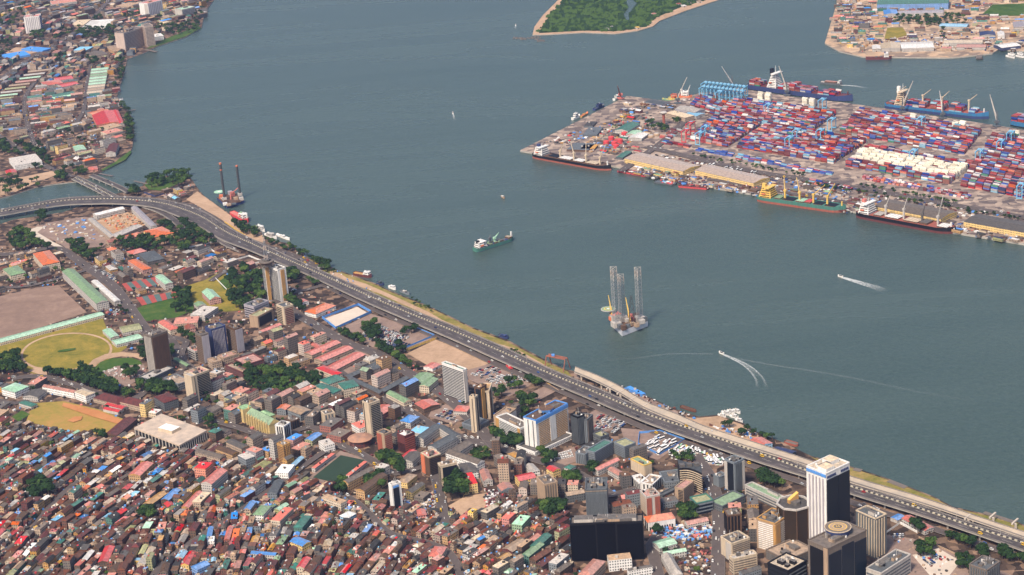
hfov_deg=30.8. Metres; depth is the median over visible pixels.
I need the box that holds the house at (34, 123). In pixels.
[30,121,45,127]
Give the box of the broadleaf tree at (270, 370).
[266,367,275,373]
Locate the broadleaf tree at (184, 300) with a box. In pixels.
[180,297,189,303]
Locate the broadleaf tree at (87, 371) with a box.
[84,368,92,374]
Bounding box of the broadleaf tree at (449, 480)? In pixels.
[443,476,456,494]
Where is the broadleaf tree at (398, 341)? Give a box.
[394,339,402,344]
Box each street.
[0,0,109,78]
[0,135,74,176]
[0,246,150,334]
[0,388,41,403]
[1,471,91,551]
[5,266,93,287]
[6,36,66,42]
[12,370,184,398]
[23,64,53,144]
[75,64,92,122]
[151,445,342,573]
[168,334,188,369]
[171,336,195,368]
[209,271,320,292]
[212,419,346,446]
[272,296,501,444]
[340,370,612,492]
[341,445,449,524]
[342,494,463,574]
[585,483,662,496]
[646,534,663,574]
[692,454,725,574]
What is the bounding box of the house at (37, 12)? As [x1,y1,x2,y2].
[28,11,40,14]
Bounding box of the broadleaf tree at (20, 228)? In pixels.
[16,226,24,233]
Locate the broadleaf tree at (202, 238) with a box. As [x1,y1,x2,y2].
[199,236,206,243]
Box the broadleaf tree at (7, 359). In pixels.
[3,358,13,362]
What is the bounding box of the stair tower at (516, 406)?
[511,403,520,418]
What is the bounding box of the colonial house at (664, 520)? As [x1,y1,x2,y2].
[643,512,675,530]
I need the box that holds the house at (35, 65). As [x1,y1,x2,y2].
[30,60,40,70]
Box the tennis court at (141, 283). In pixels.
[137,280,146,287]
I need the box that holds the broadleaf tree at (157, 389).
[153,386,162,394]
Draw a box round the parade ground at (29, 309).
[0,285,85,337]
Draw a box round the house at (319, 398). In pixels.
[312,388,330,404]
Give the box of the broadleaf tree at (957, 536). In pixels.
[954,533,961,543]
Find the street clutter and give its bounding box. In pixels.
[0,0,1022,574]
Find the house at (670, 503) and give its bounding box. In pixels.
[660,496,677,508]
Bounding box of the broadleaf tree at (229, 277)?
[224,274,233,282]
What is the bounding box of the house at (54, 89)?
[49,87,63,92]
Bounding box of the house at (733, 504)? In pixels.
[728,502,741,512]
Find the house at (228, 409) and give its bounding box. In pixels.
[223,404,240,419]
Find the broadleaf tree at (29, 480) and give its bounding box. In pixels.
[25,476,36,484]
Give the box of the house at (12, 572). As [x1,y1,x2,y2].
[6,569,16,574]
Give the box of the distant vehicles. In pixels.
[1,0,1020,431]
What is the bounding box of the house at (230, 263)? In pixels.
[222,258,238,267]
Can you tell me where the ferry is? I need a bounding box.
[264,232,276,238]
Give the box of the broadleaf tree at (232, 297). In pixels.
[227,294,237,300]
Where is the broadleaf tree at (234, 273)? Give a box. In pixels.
[228,271,237,276]
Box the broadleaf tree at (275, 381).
[270,377,278,385]
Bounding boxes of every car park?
[428,404,462,423]
[467,363,531,396]
[555,447,575,464]
[589,409,632,431]
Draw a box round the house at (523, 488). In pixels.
[518,480,528,495]
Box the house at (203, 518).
[197,510,207,522]
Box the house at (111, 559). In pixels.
[107,554,116,570]
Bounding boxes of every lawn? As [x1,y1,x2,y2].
[137,296,193,320]
[147,26,199,48]
[188,273,242,311]
[220,278,232,289]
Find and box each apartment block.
[201,467,227,494]
[342,467,373,491]
[356,472,387,499]
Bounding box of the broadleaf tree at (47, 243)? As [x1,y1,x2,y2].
[42,241,51,249]
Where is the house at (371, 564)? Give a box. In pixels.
[362,560,375,573]
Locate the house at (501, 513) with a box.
[496,506,510,518]
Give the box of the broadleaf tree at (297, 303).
[293,301,302,309]
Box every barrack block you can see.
[88,217,113,239]
[93,207,124,219]
[112,224,142,237]
[131,206,156,228]
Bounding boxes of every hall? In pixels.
[1,383,28,398]
[154,33,163,40]
[164,374,185,390]
[202,288,221,304]
[386,390,411,406]
[661,552,682,574]
[684,517,708,528]
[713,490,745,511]
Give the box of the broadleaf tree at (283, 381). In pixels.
[279,377,288,385]
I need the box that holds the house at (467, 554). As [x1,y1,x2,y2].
[462,547,478,560]
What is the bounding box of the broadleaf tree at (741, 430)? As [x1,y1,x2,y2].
[737,427,746,435]
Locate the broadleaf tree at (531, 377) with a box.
[529,375,535,384]
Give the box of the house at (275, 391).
[262,388,279,398]
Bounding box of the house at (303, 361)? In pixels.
[290,357,309,366]
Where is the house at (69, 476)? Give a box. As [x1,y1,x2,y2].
[59,472,74,484]
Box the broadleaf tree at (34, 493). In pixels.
[29,490,39,496]
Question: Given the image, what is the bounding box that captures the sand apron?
[28,367,54,374]
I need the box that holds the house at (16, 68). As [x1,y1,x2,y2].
[11,66,20,72]
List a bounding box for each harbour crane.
[617,86,623,98]
[674,78,686,103]
[722,67,734,87]
[779,67,790,95]
[898,81,912,112]
[938,91,946,118]
[990,95,1000,126]
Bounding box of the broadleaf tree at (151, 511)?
[145,508,156,517]
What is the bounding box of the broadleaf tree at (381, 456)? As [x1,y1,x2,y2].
[376,452,385,462]
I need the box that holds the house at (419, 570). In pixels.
[411,564,426,574]
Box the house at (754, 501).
[746,495,758,509]
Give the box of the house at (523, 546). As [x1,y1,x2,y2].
[517,539,531,553]
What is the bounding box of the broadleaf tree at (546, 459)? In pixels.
[540,455,550,466]
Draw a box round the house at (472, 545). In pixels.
[462,543,478,552]
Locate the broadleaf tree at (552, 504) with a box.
[547,501,557,513]
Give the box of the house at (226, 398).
[224,394,236,401]
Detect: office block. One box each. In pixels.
[162,3,171,9]
[187,345,198,360]
[207,356,222,369]
[218,352,232,365]
[225,363,246,377]
[226,350,238,362]
[234,353,264,366]
[575,445,589,464]
[586,439,613,463]
[592,430,608,441]
[614,437,635,458]
[630,456,651,475]
[631,473,648,488]
[640,474,661,489]
[659,469,679,488]
[689,493,712,514]
[713,471,724,487]
[745,481,782,507]
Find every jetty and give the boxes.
[887,480,907,488]
[982,511,1013,522]
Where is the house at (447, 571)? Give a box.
[438,565,453,574]
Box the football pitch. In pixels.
[313,455,363,480]
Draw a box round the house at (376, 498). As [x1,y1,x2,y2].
[372,492,385,504]
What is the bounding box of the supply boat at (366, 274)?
[353,270,371,277]
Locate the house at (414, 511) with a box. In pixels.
[407,504,422,514]
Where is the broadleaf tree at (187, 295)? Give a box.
[182,292,191,298]
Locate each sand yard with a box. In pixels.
[0,171,55,195]
[407,340,487,369]
[449,493,485,514]
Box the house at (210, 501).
[204,494,215,506]
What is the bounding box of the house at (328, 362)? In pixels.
[320,359,336,365]
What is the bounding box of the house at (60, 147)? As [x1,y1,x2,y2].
[55,143,67,153]
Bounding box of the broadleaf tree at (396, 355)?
[394,352,401,360]
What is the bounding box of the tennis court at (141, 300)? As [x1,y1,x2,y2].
[136,297,146,304]
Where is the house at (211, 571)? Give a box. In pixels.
[203,565,215,574]
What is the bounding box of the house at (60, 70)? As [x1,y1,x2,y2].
[56,66,64,74]
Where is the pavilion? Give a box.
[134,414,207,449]
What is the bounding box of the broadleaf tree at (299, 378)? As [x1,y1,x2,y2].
[294,375,305,380]
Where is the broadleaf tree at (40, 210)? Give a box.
[38,208,47,212]
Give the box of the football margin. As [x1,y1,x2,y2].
[309,451,368,482]
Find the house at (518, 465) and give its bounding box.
[513,458,523,476]
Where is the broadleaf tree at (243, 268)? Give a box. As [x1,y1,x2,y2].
[239,265,248,274]
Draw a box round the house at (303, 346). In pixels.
[298,340,310,355]
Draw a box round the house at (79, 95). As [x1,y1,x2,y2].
[70,92,82,99]
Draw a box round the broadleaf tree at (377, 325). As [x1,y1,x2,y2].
[371,323,380,328]
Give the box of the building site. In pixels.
[97,212,144,233]
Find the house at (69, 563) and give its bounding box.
[62,554,75,571]
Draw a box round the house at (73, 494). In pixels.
[68,485,82,499]
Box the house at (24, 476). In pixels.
[17,470,33,485]
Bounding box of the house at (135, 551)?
[128,548,138,557]
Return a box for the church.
[237,401,278,433]
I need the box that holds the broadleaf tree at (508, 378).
[503,375,512,383]
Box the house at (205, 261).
[197,256,213,266]
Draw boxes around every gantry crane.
[681,128,690,142]
[685,121,695,134]
[694,130,704,145]
[700,124,709,131]
[715,90,723,100]
[725,88,732,101]
[729,88,738,101]
[736,89,745,97]
[738,85,747,95]
[784,135,793,146]
[792,128,801,136]
[815,128,824,138]
[817,97,826,108]
[827,117,835,131]
[909,148,918,158]
[916,115,925,125]
[975,148,983,158]
[996,138,1004,147]
[1006,130,1014,140]
[1016,182,1023,198]
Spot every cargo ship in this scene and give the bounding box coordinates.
[532,140,610,170]
[748,65,852,101]
[757,177,845,212]
[856,195,955,233]
[885,86,988,118]
[1010,120,1023,127]
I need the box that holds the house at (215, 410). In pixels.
[206,404,221,415]
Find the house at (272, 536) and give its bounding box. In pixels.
[268,527,280,542]
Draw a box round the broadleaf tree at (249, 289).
[245,285,254,293]
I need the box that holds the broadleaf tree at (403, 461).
[396,458,405,463]
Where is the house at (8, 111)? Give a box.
[0,108,14,115]
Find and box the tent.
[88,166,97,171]
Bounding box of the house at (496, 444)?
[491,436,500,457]
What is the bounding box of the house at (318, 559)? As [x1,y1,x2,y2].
[311,555,322,565]
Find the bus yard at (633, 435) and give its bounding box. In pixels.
[621,428,679,459]
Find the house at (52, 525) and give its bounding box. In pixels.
[46,521,56,530]
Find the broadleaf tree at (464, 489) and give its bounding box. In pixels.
[458,485,469,497]
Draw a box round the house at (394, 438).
[392,430,400,443]
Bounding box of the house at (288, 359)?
[284,353,298,365]
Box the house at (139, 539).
[136,535,145,544]
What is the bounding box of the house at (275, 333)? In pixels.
[268,326,283,340]
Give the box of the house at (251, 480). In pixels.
[248,474,257,483]
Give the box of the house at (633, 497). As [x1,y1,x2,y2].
[625,489,640,507]
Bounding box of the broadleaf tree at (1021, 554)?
[1019,551,1023,559]
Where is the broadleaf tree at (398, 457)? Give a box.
[392,454,402,459]
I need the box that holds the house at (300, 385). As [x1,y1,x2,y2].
[293,380,309,392]
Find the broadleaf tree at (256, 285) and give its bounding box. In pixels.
[251,283,261,288]
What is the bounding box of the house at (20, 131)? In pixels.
[13,127,26,134]
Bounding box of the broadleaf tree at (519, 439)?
[513,435,523,443]
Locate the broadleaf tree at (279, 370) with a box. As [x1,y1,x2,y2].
[275,367,283,375]
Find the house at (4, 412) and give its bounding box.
[0,409,9,416]
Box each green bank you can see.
[101,151,130,170]
[145,177,175,189]
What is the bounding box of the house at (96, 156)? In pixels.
[81,154,98,158]
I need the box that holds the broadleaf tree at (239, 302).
[234,299,243,309]
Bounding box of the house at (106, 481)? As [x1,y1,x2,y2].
[99,476,114,485]
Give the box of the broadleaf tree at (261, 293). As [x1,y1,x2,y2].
[257,290,266,297]
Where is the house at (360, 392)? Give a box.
[351,388,367,397]
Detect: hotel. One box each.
[115,26,143,51]
[141,23,155,46]
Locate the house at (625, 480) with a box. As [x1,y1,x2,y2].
[619,471,631,488]
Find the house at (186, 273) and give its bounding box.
[177,266,195,280]
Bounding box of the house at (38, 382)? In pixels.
[27,376,47,389]
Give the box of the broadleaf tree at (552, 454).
[549,451,558,461]
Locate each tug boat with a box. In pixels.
[230,211,248,221]
[593,103,603,110]
[671,86,691,97]
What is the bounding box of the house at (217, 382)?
[210,375,224,391]
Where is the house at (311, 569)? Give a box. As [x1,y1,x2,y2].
[302,561,316,574]
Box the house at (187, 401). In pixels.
[182,393,198,409]
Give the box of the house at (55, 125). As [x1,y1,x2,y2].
[53,121,68,127]
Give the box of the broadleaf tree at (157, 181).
[154,179,160,185]
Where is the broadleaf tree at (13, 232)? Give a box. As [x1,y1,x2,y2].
[8,229,16,235]
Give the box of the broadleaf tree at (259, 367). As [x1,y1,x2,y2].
[256,364,263,373]
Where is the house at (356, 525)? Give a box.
[350,520,362,531]
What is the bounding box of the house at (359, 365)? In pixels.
[354,361,368,369]
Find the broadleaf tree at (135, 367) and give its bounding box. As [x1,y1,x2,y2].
[131,364,139,375]
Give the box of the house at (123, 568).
[117,562,129,574]
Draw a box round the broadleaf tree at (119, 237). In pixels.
[116,234,124,240]
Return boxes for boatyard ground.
[574,373,677,413]
[686,416,757,439]
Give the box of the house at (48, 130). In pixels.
[41,129,55,134]
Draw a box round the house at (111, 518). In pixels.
[105,511,119,525]
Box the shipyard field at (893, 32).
[885,27,906,39]
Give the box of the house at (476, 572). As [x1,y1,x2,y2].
[469,570,480,574]
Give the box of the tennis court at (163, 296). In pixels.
[160,293,166,299]
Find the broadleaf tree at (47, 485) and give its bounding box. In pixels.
[42,481,55,494]
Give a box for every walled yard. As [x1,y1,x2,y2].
[6,47,35,53]
[518,387,554,405]
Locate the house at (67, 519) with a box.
[61,513,75,528]
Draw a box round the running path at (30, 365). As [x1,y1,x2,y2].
[21,333,111,368]
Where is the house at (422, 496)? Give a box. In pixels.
[414,491,430,502]
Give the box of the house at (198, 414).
[190,405,206,423]
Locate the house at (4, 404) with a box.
[0,401,10,408]
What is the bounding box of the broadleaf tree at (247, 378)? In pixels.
[243,374,253,385]
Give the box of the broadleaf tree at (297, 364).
[291,362,300,367]
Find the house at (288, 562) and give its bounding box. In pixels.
[281,557,292,568]
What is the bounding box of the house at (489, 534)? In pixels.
[483,527,497,539]
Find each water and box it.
[0,0,1023,524]
[624,0,636,19]
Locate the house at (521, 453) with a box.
[516,449,526,468]
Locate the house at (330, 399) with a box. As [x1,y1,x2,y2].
[328,394,343,402]
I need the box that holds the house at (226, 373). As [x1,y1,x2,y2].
[223,372,232,377]
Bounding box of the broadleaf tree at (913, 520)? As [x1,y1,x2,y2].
[908,516,922,529]
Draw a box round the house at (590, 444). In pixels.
[578,440,598,448]
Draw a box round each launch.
[276,233,289,239]
[388,285,395,289]
[400,289,409,294]
[498,333,508,338]
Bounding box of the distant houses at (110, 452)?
[0,0,1023,574]
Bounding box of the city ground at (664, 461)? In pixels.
[0,173,1023,574]
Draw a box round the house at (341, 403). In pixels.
[334,397,350,415]
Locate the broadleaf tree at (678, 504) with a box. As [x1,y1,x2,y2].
[675,501,685,507]
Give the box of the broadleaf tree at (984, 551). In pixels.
[978,547,989,555]
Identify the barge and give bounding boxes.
[214,162,243,208]
[617,169,648,176]
[654,179,676,185]
[678,184,708,189]
[784,440,797,446]
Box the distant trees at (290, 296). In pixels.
[0,0,1020,574]
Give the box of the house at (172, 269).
[168,265,183,273]
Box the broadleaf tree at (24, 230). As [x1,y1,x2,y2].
[22,228,30,232]
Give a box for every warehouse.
[872,44,880,51]
[877,0,948,9]
[881,42,900,51]
[883,9,897,16]
[898,9,943,16]
[900,41,933,51]
[939,23,968,28]
[944,39,982,45]
[956,44,986,49]
[979,31,995,37]
[993,42,1020,50]
[997,31,1004,38]
[1013,21,1023,29]
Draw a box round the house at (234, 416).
[228,409,241,423]
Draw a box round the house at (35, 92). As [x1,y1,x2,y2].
[31,89,41,95]
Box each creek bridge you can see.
[71,175,118,195]
[89,174,128,192]
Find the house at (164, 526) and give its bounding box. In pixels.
[157,522,166,532]
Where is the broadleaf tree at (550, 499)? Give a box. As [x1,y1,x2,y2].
[545,497,553,502]
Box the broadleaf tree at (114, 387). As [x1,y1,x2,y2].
[109,383,118,394]
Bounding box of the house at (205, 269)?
[195,265,210,274]
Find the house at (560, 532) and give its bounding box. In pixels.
[554,524,569,540]
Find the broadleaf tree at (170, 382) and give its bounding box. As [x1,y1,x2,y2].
[165,379,174,385]
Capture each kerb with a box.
[6,246,150,335]
[7,471,89,546]
[14,370,181,398]
[150,451,327,574]
[213,419,346,446]
[272,300,502,444]
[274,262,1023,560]
[340,445,450,524]
[342,496,463,572]
[347,373,615,492]
[642,145,1022,218]
[692,454,721,549]
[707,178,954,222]
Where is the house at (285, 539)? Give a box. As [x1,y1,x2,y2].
[276,535,288,546]
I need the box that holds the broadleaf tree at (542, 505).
[538,502,546,513]
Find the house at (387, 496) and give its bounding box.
[383,494,389,505]
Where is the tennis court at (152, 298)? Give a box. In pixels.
[148,295,156,302]
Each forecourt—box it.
[103,364,146,385]
[885,535,1009,574]
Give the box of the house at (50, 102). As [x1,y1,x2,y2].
[46,100,60,104]
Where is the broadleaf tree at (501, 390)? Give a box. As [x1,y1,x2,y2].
[496,387,506,396]
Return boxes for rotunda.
[347,432,372,447]
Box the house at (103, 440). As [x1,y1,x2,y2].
[92,437,106,449]
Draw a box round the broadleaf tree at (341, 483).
[339,480,345,490]
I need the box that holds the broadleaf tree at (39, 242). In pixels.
[36,239,43,246]
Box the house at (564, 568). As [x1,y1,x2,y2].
[554,562,572,574]
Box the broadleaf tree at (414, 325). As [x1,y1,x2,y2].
[411,322,418,331]
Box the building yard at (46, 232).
[36,217,106,248]
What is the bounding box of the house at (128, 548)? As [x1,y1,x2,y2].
[121,543,132,550]
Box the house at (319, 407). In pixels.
[314,402,329,409]
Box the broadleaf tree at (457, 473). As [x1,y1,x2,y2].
[449,468,466,478]
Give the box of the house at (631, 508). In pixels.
[621,503,636,513]
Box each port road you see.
[617,121,686,170]
[644,145,1023,218]
[707,178,955,221]
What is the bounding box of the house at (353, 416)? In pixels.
[347,404,362,422]
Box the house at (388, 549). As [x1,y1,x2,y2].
[383,545,394,554]
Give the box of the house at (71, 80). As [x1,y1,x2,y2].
[63,79,77,82]
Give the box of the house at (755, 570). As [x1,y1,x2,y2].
[738,565,761,574]
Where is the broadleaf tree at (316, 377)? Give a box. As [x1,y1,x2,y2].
[310,373,322,381]
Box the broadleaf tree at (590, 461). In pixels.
[587,459,595,464]
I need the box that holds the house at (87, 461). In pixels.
[78,456,93,468]
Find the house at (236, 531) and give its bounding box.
[232,528,239,537]
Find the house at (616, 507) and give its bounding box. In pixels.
[610,499,631,513]
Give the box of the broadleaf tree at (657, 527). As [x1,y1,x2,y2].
[651,522,663,534]
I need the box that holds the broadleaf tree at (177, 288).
[172,285,182,296]
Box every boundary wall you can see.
[144,190,172,196]
[175,242,210,250]
[211,249,259,263]
[322,303,370,328]
[406,337,436,350]
[407,327,434,346]
[514,382,557,397]
[638,430,684,453]
[887,522,917,532]
[919,536,954,553]
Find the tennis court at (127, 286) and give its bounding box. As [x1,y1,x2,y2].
[122,283,131,290]
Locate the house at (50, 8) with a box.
[47,5,59,11]
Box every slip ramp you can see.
[141,206,184,228]
[194,226,238,251]
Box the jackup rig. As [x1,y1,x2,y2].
[601,266,647,336]
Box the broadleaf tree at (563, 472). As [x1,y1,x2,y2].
[560,469,570,475]
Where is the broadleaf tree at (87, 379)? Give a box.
[82,376,91,386]
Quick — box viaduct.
[574,366,1023,537]
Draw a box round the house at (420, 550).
[414,542,432,554]
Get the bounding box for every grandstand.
[62,268,109,310]
[91,280,120,305]
[312,453,334,471]
[346,461,367,477]
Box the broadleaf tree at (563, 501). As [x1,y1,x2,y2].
[556,497,567,510]
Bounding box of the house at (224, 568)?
[220,558,230,573]
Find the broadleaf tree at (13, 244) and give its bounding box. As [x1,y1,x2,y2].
[11,241,17,250]
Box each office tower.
[23,14,42,33]
[139,0,162,15]
[143,327,171,371]
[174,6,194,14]
[183,371,199,400]
[184,366,211,397]
[195,326,210,363]
[205,322,228,356]
[226,323,244,352]
[244,298,268,317]
[249,307,273,327]
[262,267,271,301]
[268,433,283,459]
[269,263,288,301]
[275,420,291,439]
[276,301,294,324]
[277,440,291,462]
[285,415,299,429]
[304,409,321,425]
[321,408,334,421]
[362,397,382,436]
[376,428,392,449]
[388,479,402,508]
[397,429,415,452]
[420,448,440,476]
[437,459,456,484]
[441,361,468,402]
[469,394,480,432]
[474,383,486,418]
[485,383,493,418]
[493,406,516,424]
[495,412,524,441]
[523,400,568,447]
[536,471,557,498]
[570,411,584,445]
[570,513,644,561]
[583,413,593,442]
[585,476,608,514]
[640,487,660,515]
[674,479,693,501]
[677,460,702,493]
[720,530,749,559]
[723,507,741,533]
[724,454,744,491]
[729,549,757,574]
[756,507,784,549]
[767,552,806,574]
[776,491,808,544]
[806,455,849,537]
[808,520,866,574]
[856,505,886,558]
[866,549,910,574]
[969,555,1000,574]
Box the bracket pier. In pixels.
[1011,518,1018,528]
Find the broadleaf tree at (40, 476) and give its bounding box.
[33,473,46,480]
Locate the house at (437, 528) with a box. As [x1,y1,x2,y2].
[431,524,444,538]
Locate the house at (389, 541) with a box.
[380,537,393,549]
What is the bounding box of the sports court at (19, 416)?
[12,411,29,420]
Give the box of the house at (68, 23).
[64,21,72,26]
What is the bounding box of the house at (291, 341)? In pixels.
[283,332,298,354]
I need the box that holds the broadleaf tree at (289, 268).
[286,266,296,272]
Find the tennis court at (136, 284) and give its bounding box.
[132,281,140,287]
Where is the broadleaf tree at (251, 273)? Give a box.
[246,270,255,280]
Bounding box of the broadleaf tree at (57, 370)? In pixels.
[53,367,63,377]
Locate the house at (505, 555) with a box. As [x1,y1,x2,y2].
[497,552,511,560]
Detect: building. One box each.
[1,51,30,57]
[3,265,26,280]
[5,169,16,174]
[9,154,42,169]
[19,400,37,409]
[21,46,50,51]
[22,388,46,401]
[22,543,35,558]
[33,250,60,270]
[41,79,62,86]
[42,384,76,398]
[50,0,76,5]
[50,91,74,96]
[54,75,72,81]
[57,81,77,88]
[73,19,90,27]
[73,145,85,152]
[74,46,93,52]
[75,388,95,402]
[83,19,113,28]
[86,50,108,58]
[87,109,107,116]
[89,93,99,99]
[92,110,118,127]
[93,392,124,404]
[98,545,114,566]
[100,123,122,130]
[101,128,122,136]
[104,416,136,437]
[105,142,119,156]
[105,235,127,245]
[106,45,124,53]
[114,109,124,126]
[116,2,137,7]
[119,397,143,411]
[125,232,139,238]
[126,248,146,257]
[128,259,151,273]
[128,461,153,481]
[138,250,164,265]
[139,366,173,382]
[142,491,166,508]
[143,226,174,240]
[154,392,178,411]
[155,274,173,290]
[158,320,178,334]
[161,488,180,505]
[163,501,173,507]
[173,316,199,328]
[173,357,190,369]
[181,490,202,510]
[184,323,195,332]
[190,306,218,320]
[191,561,209,574]
[192,492,210,509]
[193,301,205,309]
[194,461,213,478]
[195,449,225,463]
[206,526,213,537]
[207,536,215,547]
[215,446,238,458]
[224,525,233,544]
[226,439,248,453]
[238,452,255,468]
[243,500,256,513]
[246,446,263,458]
[250,551,277,559]
[253,505,271,521]
[259,323,281,332]
[262,446,269,457]
[267,479,283,499]
[271,507,293,528]
[275,464,294,478]
[276,403,290,415]
[286,433,303,447]
[287,405,310,420]
[290,537,311,552]
[291,456,304,467]
[293,515,311,533]
[296,556,310,574]
[302,299,308,304]
[304,303,335,317]
[304,340,340,358]
[304,432,322,445]
[311,342,328,354]
[314,346,352,363]
[315,383,341,396]
[316,365,341,376]
[318,438,334,452]
[319,417,343,432]
[320,374,344,387]
[321,494,346,511]
[327,428,351,442]
[328,352,365,370]
[338,380,359,397]
[340,511,356,520]
[343,362,375,380]
[347,376,383,395]
[351,420,364,432]
[380,376,409,395]
[380,404,389,418]
[399,473,417,488]
[400,415,419,428]
[400,451,420,467]
[402,449,416,456]
[412,425,428,436]
[413,372,434,384]
[414,399,439,413]
[415,423,439,446]
[416,508,426,519]
[419,377,438,392]
[423,362,440,371]
[428,435,457,454]
[428,546,446,560]
[439,424,461,443]
[446,449,484,471]
[452,441,472,453]
[453,405,469,414]
[458,462,478,478]
[462,417,488,430]
[464,472,477,494]
[468,508,477,521]
[479,468,492,486]
[493,453,510,470]
[497,482,514,493]
[501,512,515,525]
[502,538,523,557]
[508,451,516,460]
[512,515,530,532]
[515,472,535,486]
[522,542,544,564]
[524,463,539,475]
[530,532,551,547]
[546,465,560,477]
[548,553,568,570]
[564,464,575,470]
[564,489,584,502]
[578,559,605,574]
[593,457,619,475]
[607,552,631,571]
[608,467,621,479]
[627,564,652,574]
[652,537,676,553]
[662,548,686,558]
[765,539,807,559]
[890,514,903,522]
[902,515,934,534]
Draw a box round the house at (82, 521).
[74,516,89,526]
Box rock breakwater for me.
[513,36,544,41]
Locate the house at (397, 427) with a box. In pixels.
[391,422,405,432]
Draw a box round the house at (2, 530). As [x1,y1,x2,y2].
[0,528,5,535]
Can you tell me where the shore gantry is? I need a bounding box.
[545,354,570,372]
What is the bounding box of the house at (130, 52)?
[126,49,134,55]
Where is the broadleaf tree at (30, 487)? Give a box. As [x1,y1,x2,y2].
[26,484,38,491]
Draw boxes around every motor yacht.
[257,224,264,231]
[571,112,579,119]
[721,410,729,415]
[729,413,737,418]
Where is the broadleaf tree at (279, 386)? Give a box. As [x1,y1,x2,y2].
[273,384,283,391]
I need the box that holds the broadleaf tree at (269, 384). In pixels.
[265,382,272,387]
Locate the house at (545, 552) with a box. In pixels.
[537,548,551,557]
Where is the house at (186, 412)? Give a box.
[183,403,199,416]
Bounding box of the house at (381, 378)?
[371,368,391,387]
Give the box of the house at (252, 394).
[244,388,258,402]
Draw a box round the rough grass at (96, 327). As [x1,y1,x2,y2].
[0,318,126,373]
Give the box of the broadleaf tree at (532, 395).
[527,392,538,402]
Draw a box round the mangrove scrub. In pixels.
[536,0,703,31]
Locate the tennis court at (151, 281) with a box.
[146,278,156,285]
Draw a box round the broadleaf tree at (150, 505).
[144,503,155,508]
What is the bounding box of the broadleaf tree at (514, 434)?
[512,432,522,444]
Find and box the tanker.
[472,231,512,251]
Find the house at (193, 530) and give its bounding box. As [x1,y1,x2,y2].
[188,521,201,536]
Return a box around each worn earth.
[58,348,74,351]
[62,402,120,423]
[68,416,81,421]
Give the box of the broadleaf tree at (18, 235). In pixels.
[13,233,21,238]
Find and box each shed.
[0,93,17,97]
[1,89,21,94]
[5,86,25,90]
[9,83,29,87]
[10,259,28,264]
[15,79,36,83]
[20,76,40,80]
[24,72,44,76]
[28,69,47,73]
[57,495,68,505]
[87,87,104,90]
[87,90,101,94]
[88,81,105,85]
[88,84,104,87]
[89,76,106,79]
[89,78,106,82]
[90,70,106,73]
[90,73,107,76]
[91,67,108,70]
[102,328,118,340]
[103,407,122,414]
[105,402,127,411]
[112,334,142,347]
[119,323,141,335]
[567,143,595,151]
[581,144,597,149]
[583,127,602,136]
[584,121,596,127]
[615,122,639,133]
[616,151,631,159]
[624,153,699,174]
[626,130,641,135]
[626,386,645,396]
[628,132,648,140]
[644,99,669,105]
[660,484,676,497]
[675,106,704,112]
[687,112,704,118]
[695,165,769,186]
[750,437,772,446]
[774,446,795,454]
[875,199,956,221]
[964,214,1023,236]
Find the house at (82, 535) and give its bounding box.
[76,528,92,539]
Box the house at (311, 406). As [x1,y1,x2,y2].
[303,403,317,409]
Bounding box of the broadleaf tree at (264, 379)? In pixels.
[257,375,267,383]
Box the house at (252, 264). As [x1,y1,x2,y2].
[237,260,255,271]
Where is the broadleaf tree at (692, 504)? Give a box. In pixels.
[687,501,698,508]
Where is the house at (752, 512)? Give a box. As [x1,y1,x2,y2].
[747,507,758,527]
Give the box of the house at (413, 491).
[406,482,425,500]
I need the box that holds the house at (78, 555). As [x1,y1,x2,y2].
[74,551,85,562]
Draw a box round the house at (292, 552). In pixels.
[285,545,298,560]
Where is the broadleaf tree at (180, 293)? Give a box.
[176,290,185,296]
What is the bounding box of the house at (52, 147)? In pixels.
[50,143,63,150]
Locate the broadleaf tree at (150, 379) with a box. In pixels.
[145,377,155,382]
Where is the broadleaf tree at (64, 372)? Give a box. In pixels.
[61,368,71,379]
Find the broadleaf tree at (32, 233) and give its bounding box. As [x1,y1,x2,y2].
[29,231,35,235]
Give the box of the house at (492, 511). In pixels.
[481,504,498,519]
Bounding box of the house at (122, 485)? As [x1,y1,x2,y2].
[115,480,130,492]
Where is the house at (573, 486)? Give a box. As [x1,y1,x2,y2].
[567,480,579,491]
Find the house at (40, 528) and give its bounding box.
[34,521,48,535]
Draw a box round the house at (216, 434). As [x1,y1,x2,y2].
[208,428,222,441]
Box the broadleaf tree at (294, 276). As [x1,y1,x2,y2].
[290,273,297,282]
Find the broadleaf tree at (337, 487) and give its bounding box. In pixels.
[333,483,340,490]
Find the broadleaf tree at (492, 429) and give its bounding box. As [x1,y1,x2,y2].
[489,427,496,435]
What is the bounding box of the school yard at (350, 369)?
[311,340,370,373]
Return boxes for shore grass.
[311,260,571,376]
[812,457,1023,530]
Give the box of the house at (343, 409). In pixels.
[340,400,356,417]
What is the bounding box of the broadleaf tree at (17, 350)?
[9,347,20,354]
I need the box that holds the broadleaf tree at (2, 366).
[0,364,6,371]
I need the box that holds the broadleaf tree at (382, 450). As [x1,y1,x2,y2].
[378,448,389,459]
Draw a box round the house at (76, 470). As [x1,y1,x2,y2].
[68,465,83,474]
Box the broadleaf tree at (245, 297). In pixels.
[242,295,250,300]
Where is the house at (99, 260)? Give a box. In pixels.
[94,255,106,265]
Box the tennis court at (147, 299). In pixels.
[142,296,151,303]
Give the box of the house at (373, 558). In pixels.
[369,553,380,563]
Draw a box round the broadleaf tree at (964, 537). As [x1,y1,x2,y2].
[960,533,967,544]
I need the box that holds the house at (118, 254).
[110,249,123,260]
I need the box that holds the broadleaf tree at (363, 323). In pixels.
[361,320,368,325]
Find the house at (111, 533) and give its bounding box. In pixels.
[102,529,115,540]
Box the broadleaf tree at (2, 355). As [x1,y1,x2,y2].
[0,351,9,358]

